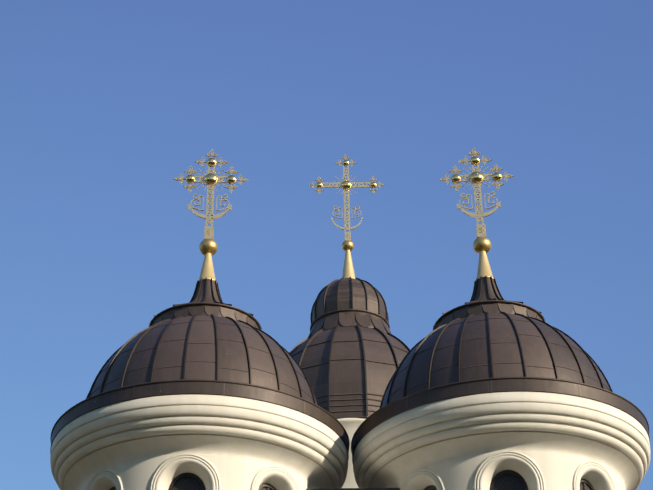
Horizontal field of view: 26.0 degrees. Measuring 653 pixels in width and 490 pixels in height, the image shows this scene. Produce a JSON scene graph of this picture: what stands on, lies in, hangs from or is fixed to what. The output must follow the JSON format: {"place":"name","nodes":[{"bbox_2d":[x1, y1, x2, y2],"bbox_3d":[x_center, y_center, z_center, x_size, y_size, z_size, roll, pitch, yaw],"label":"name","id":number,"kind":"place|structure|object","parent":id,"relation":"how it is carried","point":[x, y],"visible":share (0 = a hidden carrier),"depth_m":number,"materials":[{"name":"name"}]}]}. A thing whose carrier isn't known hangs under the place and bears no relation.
{"place":"outdoors","nodes":[
{"label":"outdoors","id":0,"kind":"place"},
{"bbox_2d":[0,0,652,489],"label":"sky","id":1,"kind":"structure","parent":0,"point":[104,103],"materials":[{"name":"blue"}]},
{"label":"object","id":2,"kind":"object","parent":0,"visible":0},
{"bbox_2d":[79,453,314,489],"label":"drum","id":3,"kind":"object","parent":2,"relation":"on","point":[211,471],"visible":0.96,"depth_m":20.71,"materials":[{"name":"paint"}]},
{"bbox_2d":[110,473,275,489],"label":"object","id":4,"kind":"structure","parent":3,"relation":"in","point":[196,477],"depth_m":20.76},
{"bbox_2d":[172,477,270,489],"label":"window panes","id":5,"kind":"object","parent":4,"relation":"in","point":[193,484],"depth_m":20.73,"materials":[{"name":"black glass"}]},
{"bbox_2d":[50,395,347,489],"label":"cornice","id":6,"kind":"structure","parent":3,"relation":"on","point":[313,452],"depth_m":20.88,"materials":[{"name":"paint"}]},
{"bbox_2d":[50,277,349,459],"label":"dome roof","id":7,"kind":"structure","parent":6,"relation":"on","point":[205,340],"depth_m":21.81,"materials":[{"name":"metal"}]},
{"bbox_2d":[198,253,215,280],"bbox_3d":[-2.064,0.408,24.590,0.344,0.620,0.344,0,-32,-1],"label":"spire cone","id":8,"kind":"object","parent":7,"relation":"on","point":[207,270],"visible":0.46,"depth_m":24.48,"materials":[{"name":"gold metal"}]},
{"bbox_2d":[199,239,217,254],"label":"ball","id":9,"kind":"structure","parent":8,"relation":"on","point":[208,246],"depth_m":24.70,"materials":[{"name":"gold metal"}]},
{"bbox_2d":[173,149,247,239],"bbox_3d":[-2.084,-0.918,25.423,1.357,2.009,0.192,1,-32,-2],"label":"cross","id":10,"kind":"object","parent":8,"relation":"on","point":[208,231],"visible":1,"depth_m":25.47,"materials":[{"name":"gold metal"}]},
{"bbox_2d":[186,158,235,183],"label":"decorative balls","id":11,"kind":"object","parent":10,"relation":"attached to","point":[210,178],"visible":0.88,"depth_m":25.54},
{"bbox_2d":[337,418,366,487],"bbox_3d":[0.652,7.440,31.179,4.260,5.970,4.260,0,-32,-1],"label":"drum","id":12,"kind":"object","parent":2,"relation":"on","point":[351,425],"visible":0.04,"depth_m":30.87,"materials":[{"name":"paint"}]},
{"bbox_2d":[289,277,409,418],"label":"dome roof","id":13,"kind":"structure","parent":12,"relation":"on","point":[349,352],"depth_m":32.37,"materials":[{"name":"metal"}]},
{"bbox_2d":[342,250,354,278],"bbox_3d":[0.547,0.535,35.516,0.410,0.920,0.410,0,-32,-1],"label":"cone","id":14,"kind":"object","parent":13,"relation":"on","point":[348,270],"visible":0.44,"depth_m":35.37,"materials":[{"name":"gold metal"}]},
{"bbox_2d":[308,154,383,240],"bbox_3d":[0.520,-1.240,36.631,2.001,2.745,0.182,0,-32,-1],"label":"cross","id":15,"kind":"object","parent":14,"relation":"on","point":[347,235],"visible":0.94,"depth_m":36.75,"materials":[{"name":"gold metal"}]},
{"bbox_2d":[316,160,376,188],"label":"decorative balls","id":16,"kind":"object","parent":15,"relation":"attached to","point":[345,184],"visible":0.77,"depth_m":36.77},
{"bbox_2d":[342,240,353,250],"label":"ball","id":17,"kind":"structure","parent":14,"relation":"on","point":[347,244],"depth_m":35.73,"materials":[{"name":"gold metal"}]},
{"bbox_2d":[390,450,624,489],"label":"drum","id":18,"kind":"object","parent":2,"relation":"on","point":[540,470],"visible":0.98,"depth_m":20.77,"materials":[{"name":"paint"}]},
{"bbox_2d":[353,392,650,489],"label":"cornice","id":19,"kind":"structure","parent":18,"relation":"on","point":[389,453],"depth_m":20.94,"materials":[{"name":"paint"}]},
{"bbox_2d":[351,275,649,462],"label":"dome roof","id":20,"kind":"structure","parent":19,"relation":"on","point":[487,338],"depth_m":21.88,"materials":[{"name":"metal"}]},
{"bbox_2d":[475,251,493,281],"bbox_3d":[2.742,0.374,24.653,0.344,0.620,0.344,0,-32,-1],"label":"spire cone","id":21,"kind":"object","parent":20,"relation":"on","point":[484,269],"visible":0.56,"depth_m":24.54,"materials":[{"name":"gold metal"}]},
{"bbox_2d":[439,148,513,238],"bbox_3d":[2.722,-0.952,25.486,1.357,2.009,0.192,-3,-32,3],"label":"cross","id":22,"kind":"object","parent":21,"relation":"on","point":[480,229],"visible":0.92,"depth_m":25.53,"materials":[{"name":"gold metal"}]},
{"bbox_2d":[451,156,501,181],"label":"decorative balls","id":23,"kind":"object","parent":22,"relation":"attached to","point":[476,176],"visible":0.85,"depth_m":25.60},
{"bbox_2d":[473,237,490,253],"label":"ball","id":24,"kind":"structure","parent":21,"relation":"on","point":[481,244],"depth_m":24.77,"materials":[{"name":"gold metal"}]},
{"bbox_2d":[424,470,593,489],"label":"drum frames","id":25,"kind":"structure","parent":18,"relation":"in","point":[521,478],"depth_m":20.83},
{"bbox_2d":[430,474,590,489],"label":"window panes","id":26,"kind":"object","parent":25,"relation":"in","point":[515,482],"depth_m":20.79,"materials":[{"name":"black glass"}]},
{"bbox_3d":[0.404,4.150,21.658,2.200,0.220,0.500,0,-32,-1],"label":"frieze","id":27,"kind":"object","parent":2,"relation":"on","visible":0},
{"bbox_2d":[306,488,399,489],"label":"coping","id":28,"kind":"object","parent":27,"relation":"on","point":[355,489],"visible":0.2,"depth_m":21.53,"materials":[{"name":"metal"}]}
]}

